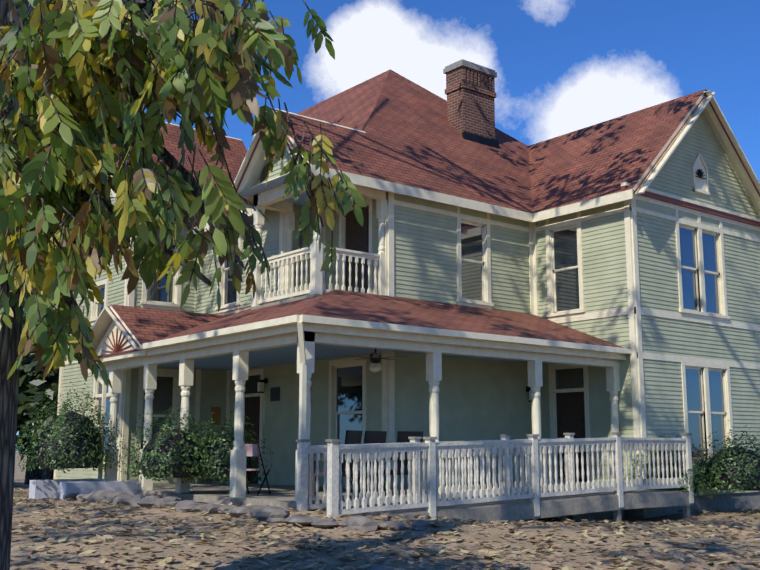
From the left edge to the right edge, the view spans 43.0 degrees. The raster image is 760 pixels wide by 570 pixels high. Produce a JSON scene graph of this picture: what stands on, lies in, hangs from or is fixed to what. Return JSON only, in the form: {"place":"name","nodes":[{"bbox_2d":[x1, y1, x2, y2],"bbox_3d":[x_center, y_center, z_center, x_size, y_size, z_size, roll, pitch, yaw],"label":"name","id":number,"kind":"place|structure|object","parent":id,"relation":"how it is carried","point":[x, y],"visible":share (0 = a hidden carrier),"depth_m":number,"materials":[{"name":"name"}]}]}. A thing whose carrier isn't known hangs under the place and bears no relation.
{"place":"outdoors","nodes":[
{"label":"outdoors","id":0,"kind":"place"},
{"bbox_2d":[10,451,759,569],"bbox_3d":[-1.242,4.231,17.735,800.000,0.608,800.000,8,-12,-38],"label":"ground","id":1,"kind":"structure","parent":0,"point":[167,550],"depth_m":11.00,"materials":[{"name":"brown soil"}]},
{"bbox_2d":[16,290,59,484],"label":"trees","id":2,"kind":"object","parent":1,"relation":"on","point":[32,385],"visible":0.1,"depth_m":26.92,"materials":[{"name":"green plant"}]},
{"bbox_2d":[0,0,219,569],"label":"tree trunk and limbs","id":3,"kind":"object","parent":1,"relation":"on","point":[10,338],"visible":0.1,"depth_m":6.27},
{"bbox_2d":[0,0,365,389],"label":"tree leaves","id":4,"kind":"object","parent":3,"relation":"attached to","point":[92,66],"visible":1,"depth_m":5.28,"materials":[{"name":"green plant"}]},
{"bbox_2d":[63,490,428,569],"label":"rocks","id":5,"kind":"object","parent":1,"relation":"on","point":[272,514],"visible":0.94,"depth_m":13.53,"materials":[{"name":"grey stone"}]},
{"bbox_2d":[29,289,630,521],"bbox_3d":[-1.277,2.378,20.378,9.540,5.002,8.985,8,-12,-38],"label":"porch","id":6,"kind":"object","parent":1,"relation":"on","point":[304,334],"visible":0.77,"depth_m":18.40,"materials":[{"name":"white wood"}]},
{"bbox_2d":[243,444,270,495],"bbox_3d":[-2.292,3.328,17.401,0.460,0.912,0.559,-4,-10,21],"label":"folding chair","id":7,"kind":"object","parent":6,"relation":"on","point":[253,449],"visible":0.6,"depth_m":17.20,"materials":[{"name":"metal"}]},
{"bbox_2d":[313,430,362,497],"bbox_3d":[-0.696,3.036,16.338,0.709,1.120,0.680,-5,-11,26],"label":"wicker chair","id":8,"kind":"object","parent":6,"relation":"on","point":[353,436],"visible":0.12,"depth_m":16.15,"materials":[{"name":"grey wicker"}]},
{"bbox_2d":[358,431,386,496],"bbox_3d":[-0.289,3.132,16.910,0.709,1.120,0.680,-8,-13,40],"label":"wicker chair","id":9,"kind":"object","parent":6,"relation":"on","point":[370,437],"visible":0.15,"depth_m":16.69,"materials":[{"name":"grey wicker"}]},
{"bbox_2d":[377,431,422,495],"bbox_3d":[0.381,3.201,17.318,0.680,1.120,0.709,6,-12,-33],"label":"wicker chair","id":10,"kind":"object","parent":6,"relation":"on","point":[402,436],"visible":0.21,"depth_m":17.05,"materials":[{"name":"grey wicker"}]},
{"bbox_2d":[10,488,759,569],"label":"fallen leaves","id":11,"kind":"object","parent":1,"relation":"on","point":[481,553],"visible":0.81,"depth_m":11.05,"materials":[{"name":"brown plant"}]},
{"bbox_2d":[16,381,759,496],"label":"shrubs","id":12,"kind":"object","parent":1,"relation":"on","point":[68,439],"visible":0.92,"depth_m":19.36,"materials":[{"name":"green plant"}]},
{"bbox_2d":[53,111,759,518],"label":"house walls","id":13,"kind":"structure","parent":1,"relation":"on","point":[659,277],"depth_m":21.34,"materials":[{"name":"green wood"}]},
{"bbox_2d":[238,143,387,309],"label":"balcony","id":14,"kind":"structure","parent":13,"relation":"attached to","point":[269,196],"depth_m":19.66,"materials":[{"name":"white wood"}]},
{"bbox_2d":[107,69,759,233],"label":"house roof","id":15,"kind":"structure","parent":13,"relation":"on","point":[390,130],"depth_m":22.51,"materials":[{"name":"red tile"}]},
{"bbox_2d":[443,59,498,148],"bbox_3d":[2.385,-4.369,25.158,1.270,2.700,0.740,8,-12,-38],"label":"chimney","id":16,"kind":"object","parent":15,"relation":"on","point":[470,93],"visible":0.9,"depth_m":24.92,"materials":[{"name":"brick"}]},
{"bbox_2d":[296,432,693,523],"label":"ramp","id":17,"kind":"structure","parent":1,"relation":"on","point":[534,503],"depth_m":16.21,"materials":[{"name":"paint"}]},
{"bbox_2d":[16,0,759,446],"label":"sky","id":18,"kind":"structure","parent":0,"point":[562,67],"materials":[{"name":"blue"}]}
]}

